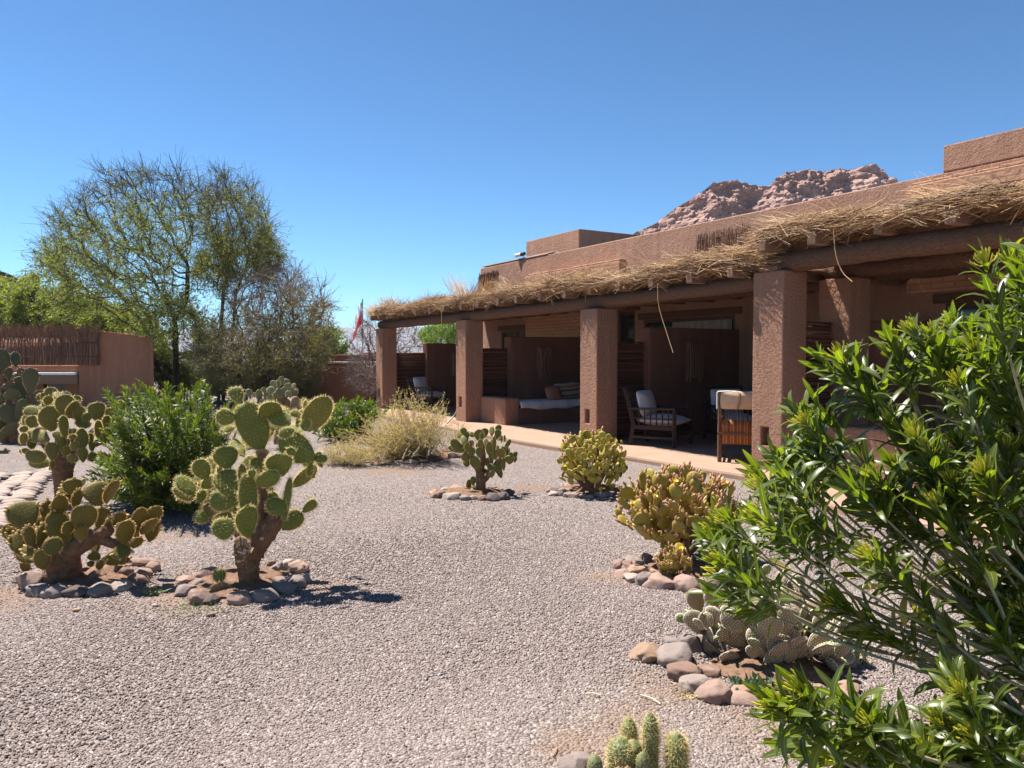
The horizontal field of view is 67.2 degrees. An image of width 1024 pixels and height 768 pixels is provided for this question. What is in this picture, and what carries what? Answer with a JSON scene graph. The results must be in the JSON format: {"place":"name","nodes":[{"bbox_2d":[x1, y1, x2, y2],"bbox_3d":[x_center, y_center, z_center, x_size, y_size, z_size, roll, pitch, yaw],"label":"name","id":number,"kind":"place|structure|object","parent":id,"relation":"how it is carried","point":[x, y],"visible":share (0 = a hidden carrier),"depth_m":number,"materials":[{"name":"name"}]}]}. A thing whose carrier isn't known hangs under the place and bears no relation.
{"place":"outdoors","nodes":[
{"label":"outdoors","id":0,"kind":"place"},
{"bbox_2d":[0,271,198,372],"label":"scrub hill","id":1,"kind":"structure","parent":0,"point":[4,274],"depth_m":75.50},
{"bbox_2d":[171,345,422,356],"bbox_3d":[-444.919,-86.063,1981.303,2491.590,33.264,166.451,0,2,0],"label":"foothills","id":2,"kind":"structure","parent":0,"point":[365,351],"depth_m":1973.89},
{"bbox_2d":[168,325,444,347],"bbox_3d":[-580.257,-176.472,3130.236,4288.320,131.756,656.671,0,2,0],"label":"mountains","id":3,"kind":"structure","parent":0,"point":[349,331],"depth_m":3084.84,"materials":[{"name":"stone"}]},
{"bbox_2d":[0,357,1023,767],"bbox_3d":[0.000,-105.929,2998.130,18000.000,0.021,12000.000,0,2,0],"label":"ground","id":4,"kind":"structure","parent":0,"point":[540,469],"depth_m":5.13,"materials":[{"name":"gravel"}]},
{"bbox_2d":[2,495,34,500],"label":"edging stone","id":5,"kind":"object","parent":4,"relation":"on","point":[27,498],"visible":0.61,"depth_m":8.12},
{"bbox_2d":[0,348,43,453],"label":"prickly pear","id":6,"kind":"object","parent":4,"relation":"on","point":[11,413],"visible":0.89,"depth_m":13.78,"materials":[{"name":"plant"}]},
{"bbox_2d":[15,570,42,590],"bbox_3d":[-3.226,1.331,5.192,0.195,0.154,0.182,0,2,0],"label":"stone","id":7,"kind":"object","parent":4,"relation":"on","point":[25,579],"visible":0.57,"depth_m":5.13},
{"bbox_2d":[25,582,47,597],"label":"stone","id":8,"kind":"object","parent":4,"relation":"on","point":[33,590],"visible":0.68,"depth_m":4.97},
{"bbox_2d":[0,260,73,337],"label":"mesquite tree","id":9,"kind":"object","parent":4,"relation":"on","point":[15,300],"visible":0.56,"depth_m":29.65,"materials":[{"name":"green plant"}]},
{"bbox_2d":[39,583,67,598],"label":"stone","id":10,"kind":"object","parent":4,"relation":"on","point":[52,591],"visible":0.78,"depth_m":4.95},
{"bbox_2d":[17,387,129,502],"bbox_3d":[-4.694,0.628,8.077,1.338,1.229,0.889,0,2,0],"label":"prickly pear","id":11,"kind":"object","parent":4,"relation":"on","point":[54,410],"visible":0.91,"depth_m":7.88,"materials":[{"name":"plant"}]},
{"bbox_2d":[60,583,90,597],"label":"stone","id":12,"kind":"object","parent":4,"relation":"on","point":[77,590],"visible":0.77,"depth_m":4.97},
{"bbox_2d":[24,567,127,589],"bbox_3d":[-2.983,1.323,5.326,0.693,0.059,0.619,0,2,0],"label":"soil bed","id":13,"kind":"object","parent":4,"relation":"on","point":[109,577],"visible":0.26,"depth_m":5.22,"materials":[{"name":"soil"}]},
{"bbox_2d":[0,476,163,583],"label":"prickly pear","id":14,"kind":"object","parent":13,"relation":"on","point":[55,557],"visible":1,"depth_m":5.17,"materials":[{"name":"plant"}]},
{"bbox_2d":[10,330,153,407],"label":"building","id":15,"kind":"structure","parent":4,"relation":"on","point":[121,361],"depth_m":23.00,"materials":[{"name":"paint"}]},
{"bbox_2d":[0,321,100,364],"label":"reed fence","id":16,"kind":"object","parent":15,"relation":"on","point":[75,346],"visible":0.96,"depth_m":22.88,"materials":[{"name":"wicker"}]},
{"bbox_2d":[45,384,66,392],"bbox_3d":[-13.945,0.193,23.652,0.750,0.580,0.020,0,2,0],"label":"window","id":17,"kind":"structure","parent":15,"relation":"in","point":[61,387],"depth_m":23.64,"materials":[{"name":"black"}]},
{"bbox_2d":[85,566,106,578],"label":"stone","id":18,"kind":"object","parent":4,"relation":"on","point":[93,571],"visible":0.38,"depth_m":5.28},
{"bbox_2d":[85,581,112,596],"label":"stone","id":19,"kind":"object","parent":4,"relation":"on","point":[98,589],"visible":0.9,"depth_m":5.00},
{"bbox_2d":[27,285,172,351],"bbox_3d":[-16.513,-1.768,30.928,7.120,4.518,6.736,0,2,0],"label":"mesquite tree","id":20,"kind":"object","parent":4,"relation":"on","point":[107,322],"visible":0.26,"depth_m":28.84,"materials":[{"name":"green plant"}]},
{"bbox_2d":[110,579,132,591],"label":"stone","id":21,"kind":"object","parent":4,"relation":"on","point":[119,585],"visible":0.77,"depth_m":5.10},
{"bbox_2d":[16,146,228,403],"bbox_3d":[-12.544,-3.689,25.330,6.306,8.758,11.100,-1,2,-35],"label":"mesquite tree","id":22,"kind":"object","parent":4,"relation":"on","point":[54,262],"visible":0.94,"depth_m":23.54,"materials":[{"name":"green plant"}]},
{"bbox_2d":[117,565,133,574],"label":"stone","id":23,"kind":"object","parent":4,"relation":"on","point":[126,570],"visible":0.49,"depth_m":5.41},
{"bbox_2d":[127,573,150,584],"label":"stone","id":24,"kind":"object","parent":4,"relation":"on","point":[138,578],"visible":0.77,"depth_m":5.25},
{"bbox_2d":[124,557,159,565],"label":"stone","id":25,"kind":"object","parent":4,"relation":"on","point":[141,561],"visible":0.56,"depth_m":5.69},
{"bbox_2d":[145,561,160,572],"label":"stone","id":26,"kind":"object","parent":4,"relation":"on","point":[154,566],"visible":0.59,"depth_m":5.54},
{"bbox_2d":[80,377,238,514],"bbox_3d":[-3.457,0.637,7.550,1.588,1.432,1.744,-1,2,-16],"label":"oleander bush","id":27,"kind":"object","parent":4,"relation":"on","point":[158,458],"visible":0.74,"depth_m":7.24,"materials":[{"name":"green plant"}]},
{"bbox_2d":[130,601,231,620],"bbox_3d":[-1.958,1.361,4.710,0.547,0.028,0.448,0,2,0],"label":"weed","id":28,"kind":"object","parent":4,"relation":"on","point":[190,609],"visible":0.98,"depth_m":4.68,"materials":[{"name":"green plant"}]},
{"bbox_2d":[175,575,194,584],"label":"stone","id":29,"kind":"object","parent":4,"relation":"on","point":[183,579],"visible":0.71,"depth_m":5.26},
{"bbox_2d":[174,584,196,596],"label":"stone","id":30,"kind":"object","parent":4,"relation":"on","point":[182,589],"visible":0.65,"depth_m":4.99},
{"bbox_2d":[153,342,228,400],"bbox_3d":[-10.969,-0.372,26.436,4.329,2.367,2.685,0,2,0],"label":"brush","id":31,"kind":"object","parent":4,"relation":"on","point":[187,380],"visible":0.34,"depth_m":25.98,"materials":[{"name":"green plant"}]},
{"bbox_2d":[187,588,209,604],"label":"stone","id":32,"kind":"object","parent":4,"relation":"on","point":[197,596],"visible":0.75,"depth_m":4.83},
{"bbox_2d":[194,567,220,577],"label":"stone","id":33,"kind":"object","parent":4,"relation":"on","point":[203,572],"visible":0.38,"depth_m":5.32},
{"bbox_2d":[203,593,220,604],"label":"stone","id":34,"kind":"object","parent":4,"relation":"on","point":[214,598],"visible":0.91,"depth_m":4.82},
{"bbox_2d":[178,157,295,402],"bbox_3d":[-9.038,-3.574,25.500,3.778,8.516,6.440,-1,2,-17],"label":"mesquite tree","id":35,"kind":"object","parent":4,"relation":"on","point":[225,253],"visible":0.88,"depth_m":24.21,"materials":[{"name":"green plant"}]},
{"bbox_2d":[188,566,288,596],"bbox_3d":[-1.878,1.326,5.293,0.675,0.063,0.721,0,2,0],"label":"soil bed","id":36,"kind":"object","parent":4,"relation":"on","point":[266,575],"visible":0.44,"depth_m":5.16,"materials":[{"name":"soil"}]},
{"bbox_2d":[171,386,335,590],"bbox_3d":[-1.798,0.727,5.244,1.216,1.459,0.884,0,2,0],"label":"prickly pear","id":37,"kind":"object","parent":36,"relation":"on","point":[256,507],"visible":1,"depth_m":5.12,"materials":[{"name":"green plant"}]},
{"bbox_2d":[226,590,252,604],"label":"stone","id":38,"kind":"object","parent":4,"relation":"on","point":[242,597],"visible":0.91,"depth_m":4.82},
{"bbox_2d":[173,246,348,406],"bbox_3d":[-7.733,-1.691,23.490,6.076,4.947,6.199,0,2,0],"label":"thorn tree","id":39,"kind":"object","parent":4,"relation":"on","point":[263,358],"visible":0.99,"depth_m":22.45,"materials":[{"name":"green plant"}]},
{"bbox_2d":[249,587,279,602],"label":"stone","id":40,"kind":"object","parent":4,"relation":"on","point":[267,595],"visible":0.93,"depth_m":4.87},
{"bbox_2d":[202,358,329,402],"bbox_3d":[-8.117,-0.108,25.193,4.439,1.766,2.579,0,2,0],"label":"brush","id":41,"kind":"object","parent":4,"relation":"on","point":[301,392],"visible":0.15,"depth_m":24.95,"materials":[{"name":"green plant"}]},
{"bbox_2d":[245,376,299,444],"bbox_3d":[-3.972,0.433,13.060,0.894,1.163,0.852,0,2,0],"label":"prickly pear","id":42,"kind":"object","parent":4,"relation":"on","point":[274,391],"visible":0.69,"depth_m":12.85,"materials":[{"name":"plant"}]},
{"bbox_2d":[271,581,295,594],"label":"stone","id":43,"kind":"object","parent":4,"relation":"on","point":[284,587],"visible":0.84,"depth_m":5.05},
{"bbox_2d":[285,573,306,588],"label":"stone","id":44,"kind":"object","parent":4,"relation":"on","point":[298,581],"visible":0.66,"depth_m":5.16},
{"bbox_2d":[288,560,308,573],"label":"stone","id":45,"kind":"object","parent":4,"relation":"on","point":[298,566],"visible":0.88,"depth_m":5.51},
{"bbox_2d":[300,323,350,361],"bbox_3d":[-8.369,-1.234,33.965,2.747,3.232,3.506,0,2,0],"label":"leafy tree","id":46,"kind":"object","parent":4,"relation":"on","point":[338,348],"visible":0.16,"depth_m":33.31,"materials":[{"name":"green plant"}]},
{"bbox_2d":[299,362,375,401],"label":"garden wall","id":47,"kind":"structure","parent":4,"relation":"on","point":[333,389],"depth_m":26.02,"materials":[{"name":"paint"}]},
{"bbox_2d":[312,394,388,440],"bbox_3d":[-2.929,0.610,14.451,1.569,0.944,2.201,0,2,0],"label":"oleander bush","id":48,"kind":"object","parent":4,"relation":"on","point":[338,420],"visible":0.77,"depth_m":13.84,"materials":[{"name":"green plant"}]},
{"bbox_2d":[330,353,375,361],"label":"building","id":49,"kind":"structure","parent":4,"relation":"on","point":[341,358],"depth_m":29.98,"materials":[{"name":"paint"}]},
{"bbox_2d":[352,299,362,357],"bbox_3d":[-5.905,-1.380,29.571,0.413,3.740,0.137,0,2,0],"label":"flag","id":50,"kind":"object","parent":4,"relation":"on","point":[358,316],"visible":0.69,"depth_m":29.51,"materials":[{"name":"red fabric"}]},
{"bbox_2d":[338,353,377,399],"bbox_3d":[-4.201,-0.103,22.329,1.622,1.806,1.675,-1,2,-21],"label":"bare shrub","id":51,"kind":"object","parent":4,"relation":"on","point":[360,380],"visible":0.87,"depth_m":22.18,"materials":[{"name":"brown plant"}]},
{"bbox_2d":[319,433,400,467],"bbox_3d":[-2.198,0.974,10.943,1.197,0.616,0.876,-1,2,-24],"label":"dry grass clump","id":52,"kind":"object","parent":4,"relation":"on","point":[350,459],"visible":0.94,"depth_m":10.88,"materials":[{"name":"beige plant"}]},
{"bbox_2d":[341,311,422,402],"bbox_3d":[-3.760,-0.759,23.104,2.957,3.062,2.376,0,2,0],"label":"bare tree","id":53,"kind":"object","parent":4,"relation":"on","point":[370,337],"visible":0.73,"depth_m":23.10,"materials":[{"name":"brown plant"}]},
{"bbox_2d":[353,450,448,462],"bbox_3d":[-1.742,1.085,12.011,1.678,0.064,1.806,0,2,0],"label":"soil bed","id":54,"kind":"object","parent":4,"relation":"on","point":[444,456],"visible":0.12,"depth_m":11.46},
{"bbox_2d":[327,387,460,463],"bbox_3d":[-1.794,0.648,11.487,2.064,1.282,1.836,0,2,0],"label":"dry shrub","id":55,"kind":"object","parent":54,"relation":"on","point":[411,440],"visible":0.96,"depth_m":11.21,"materials":[{"name":"beige plant"}]},
{"bbox_2d":[411,323,455,349],"bbox_3d":[-3.526,-1.899,39.960,3.687,4.133,4.847,0,2,0],"label":"leafy tree","id":56,"kind":"object","parent":4,"relation":"on","point":[445,333],"visible":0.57,"depth_m":38.76,"materials":[{"name":"green plant"}]},
{"bbox_2d":[430,489,445,497],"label":"stone","id":57,"kind":"object","parent":4,"relation":"on","point":[436,493],"visible":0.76,"depth_m":8.45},
{"bbox_2d":[441,492,460,499],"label":"stone","id":58,"kind":"object","parent":4,"relation":"on","point":[452,496],"visible":0.93,"depth_m":8.37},
{"bbox_2d":[443,415,476,445],"bbox_3d":[-0.890,0.749,12.588,0.612,0.712,1.868,0,2,0],"label":"dry shrub","id":59,"kind":"object","parent":4,"relation":"on","point":[453,434],"visible":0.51,"depth_m":12.44,"materials":[{"name":"beige plant"}]},
{"bbox_2d":[444,486,502,495],"bbox_3d":[-0.468,1.200,8.780,0.744,0.062,0.742,0,2,0],"label":"soil bed","id":60,"kind":"object","parent":4,"relation":"on","point":[464,490],"visible":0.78,"depth_m":8.64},
{"bbox_2d":[448,425,517,490],"bbox_3d":[-0.328,0.870,8.746,0.799,0.810,0.547,0,2,0],"label":"prickly pear","id":61,"kind":"object","parent":60,"relation":"on","point":[483,475],"visible":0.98,"depth_m":8.66,"materials":[{"name":"plant"}]},
{"bbox_2d":[486,492,500,501],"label":"stone","id":62,"kind":"object","parent":4,"relation":"on","point":[491,497],"visible":0.98,"depth_m":8.27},
{"bbox_2d":[558,751,591,767],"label":"stone","id":63,"kind":"object","parent":4,"relation":"on","point":[577,759],"visible":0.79,"depth_m":2.83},
{"bbox_2d":[559,483,623,493],"bbox_3d":[0.966,1.191,8.969,0.854,0.060,0.710,0,2,0],"label":"soil bed","id":64,"kind":"object","parent":4,"relation":"on","point":[578,488],"visible":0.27,"depth_m":8.80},
{"bbox_2d":[557,426,627,494],"bbox_3d":[0.916,0.877,8.696,0.828,0.782,0.800,0,2,0],"label":"prickly pear","id":65,"kind":"object","parent":64,"relation":"on","point":[575,460],"visible":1,"depth_m":8.53,"materials":[{"name":"yellow plant"}]},
{"bbox_2d":[614,568,629,578],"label":"stone","id":66,"kind":"object","parent":4,"relation":"on","point":[619,573],"visible":0.79,"depth_m":5.41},
{"bbox_2d":[623,573,636,582],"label":"stone","id":67,"kind":"object","parent":4,"relation":"on","point":[629,577],"visible":0.57,"depth_m":5.30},
{"bbox_2d":[625,555,642,564],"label":"stone","id":68,"kind":"object","parent":4,"relation":"on","point":[637,560],"visible":0.56,"depth_m":5.74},
{"bbox_2d":[627,564,649,572],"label":"stone","id":69,"kind":"object","parent":4,"relation":"on","point":[636,568],"visible":0.73,"depth_m":5.52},
{"bbox_2d":[587,709,694,767],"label":"finger cactus","id":70,"kind":"object","parent":4,"relation":"on","point":[626,748],"visible":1,"depth_m":2.66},
{"bbox_2d":[635,571,650,585],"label":"stone","id":71,"kind":"object","parent":4,"relation":"on","point":[641,578],"visible":0.62,"depth_m":5.21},
{"bbox_2d":[629,642,658,662],"bbox_3d":[0.688,1.389,3.966,0.182,0.100,0.196,0,2,0],"label":"stone","id":72,"kind":"object","parent":4,"relation":"on","point":[643,652],"visible":0.73,"depth_m":3.92,"materials":[{"name":"stone"}]},
{"bbox_2d":[640,552,652,563],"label":"stone","id":73,"kind":"object","parent":4,"relation":"on","point":[646,558],"visible":0.68,"depth_m":5.76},
{"bbox_2d":[642,572,673,589],"bbox_3d":[1.005,1.341,5.195,0.241,0.122,0.177,1,2,23],"label":"stone","id":74,"kind":"object","parent":4,"relation":"on","point":[658,581],"visible":0.78,"depth_m":5.14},
{"bbox_2d":[652,541,692,576],"bbox_3d":[1.109,1.236,5.313,0.271,0.303,0.296,0,2,0],"label":"prickly pear","id":75,"kind":"object","parent":4,"relation":"on","point":[675,560],"visible":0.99,"depth_m":5.24,"materials":[{"name":"yellow plant"}]},
{"bbox_2d":[656,642,692,666],"bbox_3d":[0.824,1.380,3.889,0.197,0.123,0.189,0,2,0],"label":"stone","id":76,"kind":"object","parent":4,"relation":"on","point":[668,653],"visible":0.73,"depth_m":3.86,"materials":[{"name":"stone"}]},
{"bbox_2d":[647,560,716,577],"bbox_3d":[1.235,1.314,5.578,0.549,0.061,0.522,0,2,0],"label":"soil bed","id":77,"kind":"object","parent":4,"relation":"on","point":[696,570],"visible":0.3,"depth_m":5.50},
{"bbox_2d":[612,461,743,556],"bbox_3d":[1.265,0.972,5.830,0.952,0.787,0.882,1,2,31],"label":"prickly pear","id":78,"kind":"object","parent":77,"relation":"on","point":[654,514],"visible":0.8,"depth_m":5.64,"materials":[{"name":"yellow plant"}]},
{"bbox_2d":[667,661,701,681],"bbox_3d":[0.832,1.395,3.739,0.180,0.091,0.192,0,2,0],"label":"stone","id":79,"kind":"object","parent":4,"relation":"on","point":[676,671],"visible":0.64,"depth_m":3.68,"materials":[{"name":"stone"}]},
{"bbox_2d":[673,574,699,592],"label":"stone","id":80,"kind":"object","parent":4,"relation":"on","point":[684,583],"visible":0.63,"depth_m":5.08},
{"bbox_2d":[358,127,1023,486],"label":"adobe lodge","id":81,"kind":"structure","parent":4,"relation":"on","point":[751,301],"depth_m":12.61,"materials":[{"name":"paint"}]},
{"bbox_2d":[450,353,455,375],"bbox_3d":[-1.685,-0.582,22.684,0.293,0.712,0.134,-1,2,-31],"label":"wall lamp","id":82,"kind":"object","parent":81,"relation":"attached to","point":[453,367],"visible":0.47,"depth_m":22.64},
{"bbox_2d":[498,325,524,347],"bbox_3d":[0.123,-0.913,22.110,0.130,1.540,1.960,-1,2,-31],"label":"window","id":83,"kind":"structure","parent":81,"relation":"in","point":[507,331],"depth_m":22.24,"materials":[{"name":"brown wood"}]},
{"bbox_2d":[537,346,552,377],"bbox_3d":[0.792,-0.520,18.222,0.419,0.767,0.138,-1,2,-31],"label":"wall lamp","id":84,"kind":"object","parent":81,"relation":"attached to","point":[549,363],"visible":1,"depth_m":18.16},
{"bbox_2d":[519,398,579,409],"bbox_3d":[0.930,0.427,17.679,2.592,0.196,1.284,-1,2,-31],"label":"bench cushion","id":85,"kind":"object","parent":81,"relation":"on","point":[540,404],"visible":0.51,"depth_m":16.94,"materials":[{"name":"fabric"}]},
{"bbox_2d":[545,385,561,399],"bbox_3d":[0.929,0.213,17.221,0.410,0.358,0.174,-1,2,-31],"label":"cushion","id":86,"kind":"object","parent":85,"relation":"on","point":[553,392],"visible":0.98,"depth_m":17.16,"materials":[{"name":"orange fabric"}]},
{"bbox_2d":[553,382,579,398],"bbox_3d":[1.283,0.167,17.662,0.837,0.419,0.260,-1,2,-29],"label":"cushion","id":87,"kind":"object","parent":85,"relation":"on","point":[569,390],"visible":0.61,"depth_m":17.56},
{"bbox_2d":[618,307,639,341],"bbox_3d":[2.669,-1.328,17.789,0.130,0.980,0.960,-1,2,-31],"label":"window","id":88,"kind":"structure","parent":81,"relation":"in","point":[626,319],"depth_m":17.82,"materials":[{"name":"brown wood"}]},
{"bbox_2d":[638,306,741,328],"bbox_3d":[3.662,-0.783,16.130,0.130,1.510,3.060,-1,2,-31],"label":"window","id":89,"kind":"structure","parent":81,"relation":"in","point":[709,320],"depth_m":15.86,"materials":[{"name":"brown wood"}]},
{"bbox_2d":[686,341,703,382],"bbox_3d":[3.377,-0.405,14.170,0.394,0.775,0.129,-1,2,-31],"label":"wall lamp","id":90,"kind":"object","parent":81,"relation":"attached to","point":[698,372],"visible":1,"depth_m":14.11,"materials":[{"name":"wood"}]},
{"bbox_2d":[933,289,1023,413],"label":"window","id":91,"kind":"structure","parent":81,"relation":"in","point":[969,307],"depth_m":11.16,"materials":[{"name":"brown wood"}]},
{"bbox_2d":[678,633,703,653],"bbox_3d":[0.942,1.378,4.076,0.131,0.117,0.119,0,2,0],"label":"stone","id":92,"kind":"object","parent":4,"relation":"on","point":[693,642],"visible":0.59,"depth_m":4.04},
{"bbox_2d":[679,674,709,694],"bbox_3d":[0.854,1.399,3.591,0.155,0.087,0.132,0,2,0],"label":"stone","id":93,"kind":"object","parent":4,"relation":"on","point":[691,683],"visible":0.69,"depth_m":3.56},
{"bbox_2d":[697,664,720,676],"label":"stone","id":94,"kind":"object","parent":4,"relation":"on","point":[709,670],"visible":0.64,"depth_m":3.74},
{"bbox_2d":[694,679,732,704],"bbox_3d":[0.918,1.402,3.506,0.178,0.114,0.178,0,2,0],"label":"stone","id":95,"kind":"object","parent":4,"relation":"on","point":[716,691],"visible":0.86,"depth_m":3.45,"materials":[{"name":"stone"}]},
{"bbox_2d":[726,690,757,706],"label":"stone","id":96,"kind":"object","parent":4,"relation":"on","point":[741,698],"visible":0.73,"depth_m":3.43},
{"bbox_2d":[675,564,854,675],"bbox_3d":[1.304,1.195,3.990,0.875,0.498,0.768,0,2,0],"label":"prickly pear","id":97,"kind":"object","parent":4,"relation":"on","point":[786,642],"visible":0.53,"depth_m":3.79,"materials":[{"name":"plant"}]},
{"bbox_2d":[712,647,830,689],"bbox_3d":[1.278,1.377,3.830,0.592,0.065,0.532,0,2,0],"label":"soil bed","id":98,"kind":"object","parent":4,"relation":"on","point":[743,664],"visible":0.38,"depth_m":3.75,"materials":[{"name":"soil"}]},
{"bbox_2d":[728,671,776,690],"bbox_3d":[1.152,1.387,3.617,0.277,0.065,0.208,0,2,0],"label":"weed","id":99,"kind":"object","parent":98,"relation":"on","point":[734,681],"visible":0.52,"depth_m":3.61,"materials":[{"name":"green plant"}]},
{"bbox_2d":[838,679,859,693],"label":"stone","id":100,"kind":"object","parent":4,"relation":"on","point":[843,686],"visible":0.4,"depth_m":3.56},
{"bbox_2d":[683,229,1023,767],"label":"oleander bush","id":101,"kind":"object","parent":4,"relation":"on","point":[978,727],"visible":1,"depth_m":2.44,"materials":[{"name":"green plant"}]},
{"bbox_2d":[0,0,1023,330],"label":"sky","id":102,"kind":"structure","parent":0,"point":[406,146],"materials":[{"name":"blue"}]},
{"bbox_2d":[341,406,1022,549],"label":"patio floor","id":103,"kind":"structure","parent":0,"point":[699,452],"depth_m":12.52,"materials":[{"name":"concrete"}]},
{"bbox_2d":[405,375,447,409],"bbox_3d":[-2.349,0.231,21.238,0.956,0.952,0.756,1,2,32],"label":"armchair","id":104,"kind":"object","parent":103,"relation":"on","point":[432,399],"visible":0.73,"depth_m":21.11,"materials":[{"name":"brown wood"}]},
{"bbox_2d":[414,391,445,397],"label":"seat cushion","id":105,"kind":"object","parent":104,"relation":"on","point":[436,394],"visible":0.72,"depth_m":20.97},
{"bbox_2d":[413,377,427,392],"bbox_3d":[-2.516,0.018,21.337,0.227,0.426,0.578,1,2,34],"label":"back cushion","id":106,"kind":"object","parent":105,"relation":"on","point":[420,381],"visible":0.79,"depth_m":21.20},
{"bbox_2d":[623,386,692,447],"bbox_3d":[2.422,0.533,12.832,0.957,0.952,0.757,1,3,35],"label":"armchair","id":107,"kind":"object","parent":103,"relation":"on","point":[674,428],"visible":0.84,"depth_m":12.71,"materials":[{"name":"brown wood"}]},
{"bbox_2d":[637,414,690,425],"bbox_3d":[2.514,0.594,12.770,0.778,0.200,0.598,1,3,35],"label":"seat cushion","id":108,"kind":"object","parent":107,"relation":"on","point":[681,419],"visible":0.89,"depth_m":12.58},
{"bbox_2d":[636,390,656,415],"bbox_3d":[2.260,0.318,12.938,0.226,0.425,0.578,1,3,36],"label":"back cushion","id":109,"kind":"object","parent":108,"relation":"on","point":[645,399],"visible":0.87,"depth_m":12.78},
{"bbox_2d":[702,385,751,438],"bbox_3d":[3.785,0.515,13.313,0.750,0.950,0.943,0,2,-6],"label":"armchair","id":110,"kind":"object","parent":103,"relation":"on","point":[707,415],"visible":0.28,"depth_m":13.57,"materials":[{"name":"brown wood"}]},
{"bbox_2d":[711,412,751,420],"bbox_3d":[3.797,0.579,13.204,0.598,0.200,0.778,0,2,-5],"label":"seat cushion","id":111,"kind":"object","parent":110,"relation":"on","point":[736,416],"visible":0.3,"depth_m":12.90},
{"bbox_2d":[710,389,741,412],"bbox_3d":[3.764,0.298,13.502,0.582,0.427,0.242,0,2,0],"label":"back cushion","id":112,"kind":"object","parent":111,"relation":"on","point":[713,395],"visible":0.38,"depth_m":13.46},
{"bbox_2d":[716,390,751,461],"bbox_3d":[3.297,0.577,10.812,0.816,0.994,0.818,1,2,17],"label":"striped chair","id":113,"kind":"object","parent":103,"relation":"on","point":[734,432],"visible":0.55,"depth_m":10.57,"materials":[{"name":"brown wood"}]},
{"bbox_2d":[634,164,897,234],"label":"rocky cliff","id":114,"kind":"structure","parent":0,"point":[718,200],"depth_m":147.22,"materials":[{"name":"stone"}]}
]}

